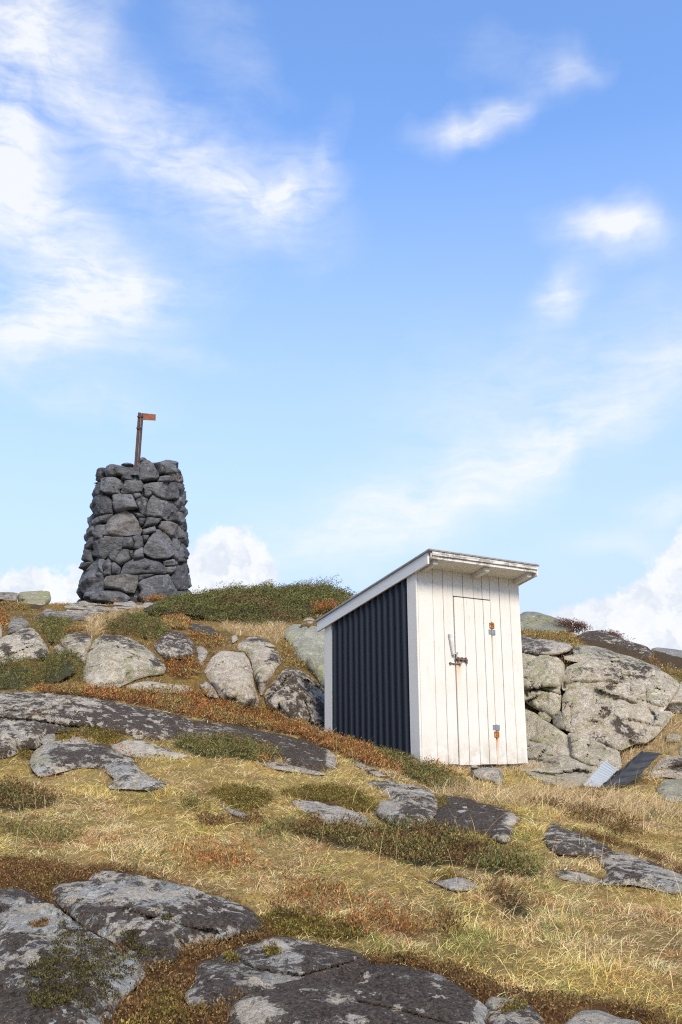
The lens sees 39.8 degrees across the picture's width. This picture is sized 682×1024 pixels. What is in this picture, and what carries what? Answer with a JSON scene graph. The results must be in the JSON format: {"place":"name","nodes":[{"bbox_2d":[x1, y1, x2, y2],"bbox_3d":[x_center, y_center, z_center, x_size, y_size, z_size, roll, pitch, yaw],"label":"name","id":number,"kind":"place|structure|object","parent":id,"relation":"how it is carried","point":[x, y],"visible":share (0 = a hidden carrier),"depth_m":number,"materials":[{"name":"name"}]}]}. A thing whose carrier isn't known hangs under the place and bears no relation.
{"place":"outdoors","nodes":[
{"label":"outdoors","id":0,"kind":"place"},
{"bbox_2d":[0,599,681,1023],"bbox_3d":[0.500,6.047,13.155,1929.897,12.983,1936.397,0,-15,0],"label":"ground","id":1,"kind":"structure","parent":0,"point":[510,965],"depth_m":6.05,"materials":[{"name":"beige plant"}]},
{"bbox_2d":[0,592,17,601],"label":"boulder","id":2,"kind":"object","parent":1,"relation":"on","point":[9,596],"visible":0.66,"depth_m":19.26,"materials":[{"name":"grey stone"}]},
{"bbox_2d":[7,616,28,634],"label":"boulder","id":3,"kind":"object","parent":1,"relation":"on","point":[16,625],"visible":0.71,"depth_m":14.56,"materials":[{"name":"grey stone"}]},
{"bbox_2d":[0,650,42,691],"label":"juniper shrub","id":4,"kind":"object","parent":1,"relation":"on","point":[10,676],"visible":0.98,"depth_m":12.15,"materials":[{"name":"green plant"}]},
{"bbox_2d":[0,627,48,665],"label":"boulder","id":5,"kind":"object","parent":1,"relation":"on","point":[26,639],"visible":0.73,"depth_m":13.18,"materials":[{"name":"grey stone"}]},
{"bbox_2d":[18,591,50,604],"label":"boulder","id":6,"kind":"object","parent":1,"relation":"on","point":[35,597],"visible":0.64,"depth_m":19.40,"materials":[{"name":"grey stone"}]},
{"bbox_2d":[35,614,48,621],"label":"boulder","id":7,"kind":"object","parent":1,"relation":"on","point":[40,616],"visible":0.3,"depth_m":15.88,"materials":[{"name":"grey stone"}]},
{"bbox_2d":[41,734,55,744],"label":"stone","id":8,"kind":"object","parent":1,"relation":"on","point":[46,739],"visible":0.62,"depth_m":9.44,"materials":[{"name":"grey stone"}]},
{"bbox_2d":[32,611,77,646],"bbox_3d":[-4.393,1.782,14.517,0.683,0.843,2.560,4,-15,-17],"label":"juniper shrub","id":9,"kind":"object","parent":1,"relation":"on","point":[50,620],"visible":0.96,"depth_m":14.12,"materials":[{"name":"green plant"}]},
{"bbox_2d":[54,645,66,653],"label":"boulder","id":10,"kind":"object","parent":1,"relation":"on","point":[59,648],"visible":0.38,"depth_m":13.24,"materials":[{"name":"grey stone"}]},
{"bbox_2d":[32,646,90,685],"bbox_3d":[-3.746,2.067,12.448,0.811,0.686,1.208,12,-19,-38],"label":"juniper shrub","id":11,"kind":"object","parent":1,"relation":"on","point":[57,672],"visible":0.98,"depth_m":12.31,"materials":[{"name":"green plant"}]},
{"bbox_2d":[43,608,92,620],"bbox_3d":[-4.894,1.844,16.954,0.902,0.578,2.593,4,-15,-16],"label":"rock ledge","id":12,"kind":"object","parent":1,"relation":"on","point":[77,616],"visible":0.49,"depth_m":16.66,"materials":[{"name":"grey stone"}]},
{"bbox_2d":[0,888,145,1023],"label":"rock outcrop","id":13,"kind":"object","parent":1,"relation":"on","point":[21,941],"visible":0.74,"depth_m":4.04,"materials":[{"name":"grey stone"}]},
{"bbox_2d":[60,631,92,663],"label":"boulder","id":14,"kind":"object","parent":1,"relation":"on","point":[79,642],"visible":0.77,"depth_m":13.35,"materials":[{"name":"grey stone"}]},
{"bbox_2d":[69,737,93,743],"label":"stone","id":15,"kind":"object","parent":1,"relation":"on","point":[74,739],"visible":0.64,"depth_m":9.50,"materials":[{"name":"grey stone"}]},
{"bbox_2d":[64,601,111,614],"bbox_3d":[-5.373,2.035,20.119,0.966,1.176,6.003,4,-15,-14],"label":"rock ledge","id":16,"kind":"object","parent":1,"relation":"on","point":[81,604],"visible":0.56,"depth_m":19.18,"materials":[{"name":"grey stone"}]},
{"bbox_2d":[30,741,165,789],"bbox_3d":[-2.368,2.351,8.753,0.933,0.465,1.817,10,-17,-34],"label":"bedrock outcrop","id":17,"kind":"object","parent":1,"relation":"on","point":[126,773],"visible":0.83,"depth_m":8.72,"materials":[{"name":"grey stone"}]},
{"bbox_2d":[0,692,221,757],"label":"bedrock outcrop","id":18,"kind":"object","parent":1,"relation":"on","point":[22,726],"visible":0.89,"depth_m":10.15,"materials":[{"name":"grey stone"}]},
{"bbox_2d":[83,634,165,688],"bbox_3d":[-3.192,2.045,13.010,1.124,0.964,1.981,10,-18,-35],"label":"boulder","id":19,"kind":"object","parent":1,"relation":"on","point":[115,660],"visible":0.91,"depth_m":12.48,"materials":[{"name":"grey stone"}]},
{"bbox_2d":[95,610,170,641],"bbox_3d":[-3.398,1.870,15.458,1.164,0.999,3.573,3,-15,-12],"label":"juniper shrub","id":20,"kind":"object","parent":1,"relation":"on","point":[127,620],"visible":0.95,"depth_m":14.45,"materials":[{"name":"green plant"}]},
{"bbox_2d":[76,457,191,603],"bbox_3d":[-5.296,0.859,24.569,2.984,4.586,3.003,0,-15,0],"label":"stone cairn","id":21,"kind":"object","parent":1,"relation":"on","point":[136,539],"visible":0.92,"depth_m":23.61,"materials":[{"name":"grey stone"}]},
{"bbox_2d":[134,412,155,467],"bbox_3d":[-5.107,-1.762,24.559,0.499,1.757,0.110,0,-15,0],"label":"iron post","id":22,"kind":"object","parent":21,"relation":"on","point":[141,418],"visible":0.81,"depth_m":24.63,"materials":[{"name":"brown metal"}]},
{"bbox_2d":[112,601,157,610],"bbox_3d":[-4.545,2.075,20.698,1.096,0.900,4.394,3,-15,-10],"label":"rock ledge","id":23,"kind":"object","parent":1,"relation":"on","point":[132,604],"visible":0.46,"depth_m":21.69,"materials":[{"name":"grey stone"}]},
{"bbox_2d":[111,740,187,758],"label":"bedrock outcrop","id":24,"kind":"object","parent":1,"relation":"on","point":[137,747],"visible":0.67,"depth_m":9.21,"materials":[{"name":"grey stone"}]},
{"bbox_2d":[140,593,170,601],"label":"heather bush","id":25,"kind":"object","parent":1,"relation":"on","point":[156,597],"visible":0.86,"depth_m":22.35,"materials":[{"name":"brown plant"}]},
{"bbox_2d":[52,870,260,969],"bbox_3d":[-1.011,2.179,5.074,0.851,0.347,1.675,10,-18,-35],"label":"rock outcrop","id":26,"kind":"object","parent":1,"relation":"on","point":[109,905],"visible":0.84,"depth_m":4.79,"materials":[{"name":"grey stone"}]},
{"bbox_2d":[127,681,191,692],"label":"stone","id":27,"kind":"object","parent":1,"relation":"on","point":[146,684],"visible":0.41,"depth_m":12.11,"materials":[{"name":"grey stone"}]},
{"bbox_2d":[154,629,194,659],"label":"boulder","id":28,"kind":"object","parent":1,"relation":"on","point":[172,644],"visible":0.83,"depth_m":13.43,"materials":[{"name":"grey stone"}]},
{"bbox_2d":[196,646,207,664],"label":"boulder","id":29,"kind":"object","parent":1,"relation":"on","point":[202,654],"visible":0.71,"depth_m":13.41,"materials":[{"name":"grey stone"}]},
{"bbox_2d":[188,624,218,635],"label":"boulder","id":30,"kind":"object","parent":1,"relation":"on","point":[199,627],"visible":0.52,"depth_m":15.38,"materials":[{"name":"grey stone"}]},
{"bbox_2d":[200,681,217,697],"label":"boulder","id":31,"kind":"object","parent":1,"relation":"on","point":[205,684],"visible":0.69,"depth_m":12.11,"materials":[{"name":"grey stone"}]},
{"bbox_2d":[204,651,258,707],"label":"boulder","id":32,"kind":"object","parent":1,"relation":"on","point":[230,672],"visible":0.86,"depth_m":12.36,"materials":[{"name":"grey stone"}]},
{"bbox_2d":[219,804,247,818],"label":"stone","id":33,"kind":"object","parent":1,"relation":"on","point":[236,813],"visible":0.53,"depth_m":7.35,"materials":[{"name":"grey stone"}]},
{"bbox_2d":[231,635,237,642],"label":"boulder","id":34,"kind":"object","parent":1,"relation":"on","point":[234,639],"visible":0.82,"depth_m":14.46,"materials":[{"name":"grey stone"}]},
{"bbox_2d":[143,575,356,625],"bbox_3d":[-1.616,1.745,17.781,4.246,1.656,2.714,0,-15,0],"label":"juniper shrub","id":35,"kind":"object","parent":1,"relation":"on","point":[261,603],"visible":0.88,"depth_m":17.45,"materials":[{"name":"green plant"}]},
{"bbox_2d":[237,637,281,695],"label":"boulder","id":36,"kind":"object","parent":1,"relation":"on","point":[266,662],"visible":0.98,"depth_m":13.04,"materials":[{"name":"grey stone"}]},
{"bbox_2d":[19,709,528,1014],"bbox_3d":[-0.584,2.124,7.201,3.456,1.494,7.367,5,-15,-18],"label":"rock moss","id":37,"kind":"object","parent":1,"relation":"on","point":[272,949],"visible":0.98,"depth_m":3.92,"materials":[{"name":"green plant"}]},
{"bbox_2d":[212,724,337,771],"bbox_3d":[-0.739,2.486,9.982,1.416,0.536,2.090,0,-15,0],"label":"bedrock outcrop","id":38,"kind":"object","parent":1,"relation":"on","point":[304,754],"visible":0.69,"depth_m":9.95,"materials":[{"name":"grey stone"}]},
{"bbox_2d":[184,937,370,1011],"bbox_3d":[-0.365,2.096,4.203,1.024,0.263,0.670,12,-19,-40],"label":"rock outcrop","id":39,"kind":"object","parent":1,"relation":"on","point":[253,969],"visible":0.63,"depth_m":4.12,"materials":[{"name":"grey stone"}]},
{"bbox_2d":[264,668,324,734],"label":"boulder","id":40,"kind":"object","parent":1,"relation":"on","point":[292,692],"visible":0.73,"depth_m":11.98,"materials":[{"name":"grey stone"}]},
{"bbox_2d":[262,762,330,774],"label":"bedrock outcrop","id":41,"kind":"object","parent":1,"relation":"on","point":[281,766],"visible":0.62,"depth_m":8.91,"materials":[{"name":"grey stone"}]},
{"bbox_2d":[285,624,324,688],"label":"boulder","id":42,"kind":"object","parent":1,"relation":"on","point":[309,643],"visible":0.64,"depth_m":13.64,"materials":[{"name":"grey stone"}]},
{"bbox_2d":[303,617,313,622],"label":"boulder","id":43,"kind":"object","parent":1,"relation":"on","point":[311,618],"visible":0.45,"depth_m":16.24,"materials":[{"name":"grey stone"}]},
{"bbox_2d":[308,595,342,613],"bbox_3d":[-0.259,1.616,16.426,0.655,0.344,0.463,0,-15,0],"label":"heather bush","id":44,"kind":"object","parent":1,"relation":"on","point":[328,605],"visible":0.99,"depth_m":16.36,"materials":[{"name":"brown plant"}]},
{"bbox_2d":[0,599,658,774],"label":"heather","id":45,"kind":"object","parent":1,"relation":"on","point":[173,621],"visible":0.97,"depth_m":11.44,"materials":[{"name":"brown plant"}]},
{"bbox_2d":[292,800,374,827],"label":"bedrock outcrop","id":46,"kind":"object","parent":1,"relation":"on","point":[325,810],"visible":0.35,"depth_m":7.29,"materials":[{"name":"grey stone"}]},
{"bbox_2d":[0,600,681,943],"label":"crowberry","id":47,"kind":"object","parent":1,"relation":"on","point":[442,775],"visible":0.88,"depth_m":6.56,"materials":[{"name":"green plant"}]},
{"bbox_2d":[0,726,681,1023],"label":"moss","id":48,"kind":"object","parent":1,"relation":"on","point":[163,1007],"visible":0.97,"depth_m":4.53,"materials":[{"name":"brown plant"}]},
{"bbox_2d":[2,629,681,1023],"bbox_3d":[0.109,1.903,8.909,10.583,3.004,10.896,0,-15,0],"label":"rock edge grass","id":49,"kind":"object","parent":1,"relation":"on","point":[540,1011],"visible":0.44,"depth_m":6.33,"materials":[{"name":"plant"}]},
{"bbox_2d":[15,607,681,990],"bbox_3d":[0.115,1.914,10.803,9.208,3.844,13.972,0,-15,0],"label":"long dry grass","id":50,"kind":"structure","parent":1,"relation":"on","point":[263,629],"depth_m":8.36,"materials":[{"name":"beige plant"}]},
{"bbox_2d":[227,964,487,1023],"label":"rock outcrop","id":51,"kind":"object","parent":1,"relation":"on","point":[383,994],"visible":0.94,"depth_m":3.71,"materials":[{"name":"grey stone"}]},
{"bbox_2d":[354,762,392,780],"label":"stone","id":52,"kind":"object","parent":1,"relation":"on","point":[371,771],"visible":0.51,"depth_m":9.21,"materials":[{"name":"grey stone"}]},
{"bbox_2d":[367,781,438,828],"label":"bedrock outcrop","id":53,"kind":"object","parent":1,"relation":"on","point":[394,805],"visible":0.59,"depth_m":7.57,"materials":[{"name":"grey stone"}]},
{"bbox_2d":[315,548,539,771],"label":"shed","id":54,"kind":"structure","parent":1,"relation":"on","point":[423,654],"depth_m":10.56,"materials":[{"name":"white paint"}]},
{"bbox_2d":[453,597,499,764],"bbox_3d":[1.511,1.874,10.506,0.632,1.827,0.054,9,-17,-33],"label":"door","id":55,"kind":"structure","parent":54,"relation":"in","point":[473,626],"depth_m":10.49,"materials":[{"name":"white paint"}]},
{"bbox_2d":[429,877,481,891],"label":"stone","id":56,"kind":"object","parent":1,"relation":"on","point":[451,883],"visible":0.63,"depth_m":5.50,"materials":[{"name":"grey stone"}]},
{"bbox_2d":[428,796,519,843],"bbox_3d":[1.046,2.406,7.337,0.684,0.315,1.731,-3,-15,11],"label":"bedrock outcrop","id":57,"kind":"object","parent":1,"relation":"on","point":[465,812],"visible":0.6,"depth_m":7.08,"materials":[{"name":"grey stone"}]},
{"bbox_2d":[471,767,502,783],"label":"foundation stone","id":58,"kind":"object","parent":1,"relation":"on","point":[495,772],"visible":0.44,"depth_m":9.33,"materials":[{"name":"grey stone"}]},
{"bbox_2d":[485,996,543,1023],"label":"rock outcrop","id":59,"kind":"object","parent":1,"relation":"on","point":[530,1015],"visible":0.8,"depth_m":3.70,"materials":[{"name":"grey stone"}]},
{"bbox_2d":[522,653,564,716],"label":"boulder","id":60,"kind":"object","parent":1,"relation":"on","point":[543,675],"visible":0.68,"depth_m":12.09,"materials":[{"name":"grey stone"}]},
{"bbox_2d":[538,711,551,721],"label":"boulder","id":61,"kind":"object","parent":1,"relation":"on","point":[545,716],"visible":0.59,"depth_m":11.60,"materials":[{"name":"grey stone"}]},
{"bbox_2d":[521,635,572,655],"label":"boulder","id":62,"kind":"object","parent":1,"relation":"on","point":[534,646],"visible":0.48,"depth_m":13.02,"materials":[{"name":"grey stone"}]},
{"bbox_2d":[525,709,569,755],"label":"boulder","id":63,"kind":"object","parent":1,"relation":"on","point":[539,729],"visible":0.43,"depth_m":11.31,"materials":[{"name":"grey stone"}]},
{"bbox_2d":[520,611,574,631],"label":"boulder","id":64,"kind":"object","parent":1,"relation":"on","point":[537,621],"visible":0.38,"depth_m":15.83,"materials":[{"name":"grey stone"}]},
{"bbox_2d":[512,740,594,788],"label":"boulder","id":65,"kind":"object","parent":1,"relation":"on","point":[569,766],"visible":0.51,"depth_m":10.39,"materials":[{"name":"grey stone"}]},
{"bbox_2d":[552,711,564,729],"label":"boulder","id":66,"kind":"object","parent":1,"relation":"on","point":[557,721],"visible":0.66,"depth_m":11.45,"materials":[{"name":"grey stone"}]},
{"bbox_2d":[552,616,593,633],"bbox_3d":[3.833,1.861,15.615,0.578,0.328,0.571,11,-18,-37],"label":"heather bush","id":67,"kind":"object","parent":1,"relation":"on","point":[577,625],"visible":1,"depth_m":15.59,"materials":[{"name":"brown plant"}]},
{"bbox_2d":[542,824,611,857],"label":"bedrock outcrop","id":68,"kind":"object","parent":1,"relation":"on","point":[570,843],"visible":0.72,"depth_m":6.41,"materials":[{"name":"grey stone"}]},
{"bbox_2d":[554,870,601,884],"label":"stone","id":69,"kind":"object","parent":1,"relation":"on","point":[574,874],"visible":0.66,"depth_m":5.72,"materials":[{"name":"grey stone"}]},
{"bbox_2d":[564,654,595,662],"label":"boulder","id":70,"kind":"object","parent":1,"relation":"on","point":[577,658],"visible":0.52,"depth_m":12.64,"materials":[{"name":"grey stone"}]},
{"bbox_2d":[567,733,621,770],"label":"boulder","id":71,"kind":"object","parent":1,"relation":"on","point":[594,754],"visible":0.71,"depth_m":10.66,"materials":[{"name":"grey stone"}]},
{"bbox_2d":[583,761,616,787],"bbox_3d":[2.707,2.695,9.716,0.193,0.262,0.684,-10,-17,33],"label":"metal sheet","id":72,"kind":"object","parent":1,"relation":"on","point":[605,770],"visible":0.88,"depth_m":9.69,"materials":[{"name":"white metal"}]},
{"bbox_2d":[565,1010,640,1023],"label":"rock outcrop","id":73,"kind":"object","parent":1,"relation":"on","point":[593,1017],"visible":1,"depth_m":3.73,"materials":[{"name":"grey stone"}]},
{"bbox_2d":[576,630,652,656],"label":"boulder","id":74,"kind":"object","parent":1,"relation":"on","point":[601,636],"visible":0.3,"depth_m":14.54,"materials":[{"name":"grey stone"}]},
{"bbox_2d":[601,628,631,640],"bbox_3d":[4.386,1.994,15.230,0.628,0.271,0.481,9,-17,-32],"label":"heather bush","id":75,"kind":"object","parent":1,"relation":"on","point":[615,634],"visible":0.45,"depth_m":15.15,"materials":[{"name":"brown plant"}]},
{"bbox_2d":[573,645,660,670],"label":"boulder","id":76,"kind":"object","parent":1,"relation":"on","point":[594,651],"visible":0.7,"depth_m":12.95,"materials":[{"name":"grey stone"}]},
{"bbox_2d":[562,686,672,749],"bbox_3d":[3.285,2.483,11.409,1.318,0.841,1.250,-7,-16,26],"label":"boulder","id":77,"kind":"object","parent":1,"relation":"on","point":[593,715],"visible":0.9,"depth_m":11.30,"materials":[{"name":"grey stone"}]},
{"bbox_2d":[562,657,678,710],"bbox_3d":[3.693,2.253,12.377,1.359,0.827,1.599,-8,-16,28],"label":"boulder","id":78,"kind":"object","parent":77,"relation":"on","point":[632,683],"visible":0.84,"depth_m":12.02,"materials":[{"name":"grey stone"}]},
{"bbox_2d":[601,751,661,786],"bbox_3d":[2.969,2.625,9.649,1.052,0.359,0.191,14,-20,-42],"label":"corrugated metal sheet","id":79,"kind":"object","parent":1,"relation":"on","point":[629,772],"visible":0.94,"depth_m":9.67,"materials":[{"name":"black metal"}]},
{"bbox_2d":[599,852,681,893],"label":"bedrock outcrop","id":80,"kind":"object","parent":1,"relation":"on","point":[634,870],"visible":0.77,"depth_m":5.77,"materials":[{"name":"grey stone"}]},
{"bbox_2d":[649,755,681,779],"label":"boulder","id":81,"kind":"object","parent":1,"relation":"on","point":[672,765],"visible":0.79,"depth_m":10.20,"materials":[{"name":"grey stone"}]},
{"bbox_2d":[652,647,681,657],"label":"boulder","id":82,"kind":"object","parent":1,"relation":"on","point":[675,652],"visible":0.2,"depth_m":15.32,"materials":[{"name":"grey stone"}]},
{"bbox_2d":[656,779,681,802],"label":"boulder","id":83,"kind":"object","parent":1,"relation":"on","point":[672,786],"visible":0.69,"depth_m":9.23,"materials":[{"name":"grey stone"}]},
{"bbox_2d":[666,733,680,742],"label":"boulder","id":84,"kind":"object","parent":1,"relation":"on","point":[674,736],"visible":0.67,"depth_m":10.93,"materials":[{"name":"grey stone"}]},
{"bbox_2d":[666,704,681,713],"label":"boulder","id":85,"kind":"object","parent":1,"relation":"on","point":[676,707],"visible":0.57,"depth_m":11.60,"materials":[{"name":"grey stone"}]},
{"bbox_2d":[669,682,681,703],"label":"boulder","id":86,"kind":"object","parent":1,"relation":"on","point":[676,697],"visible":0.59,"depth_m":11.87,"materials":[{"name":"grey stone"}]},
{"bbox_2d":[0,0,681,649],"label":"sky","id":87,"kind":"structure","parent":0,"point":[384,283],"materials":[{"name":"blue"}]}
]}

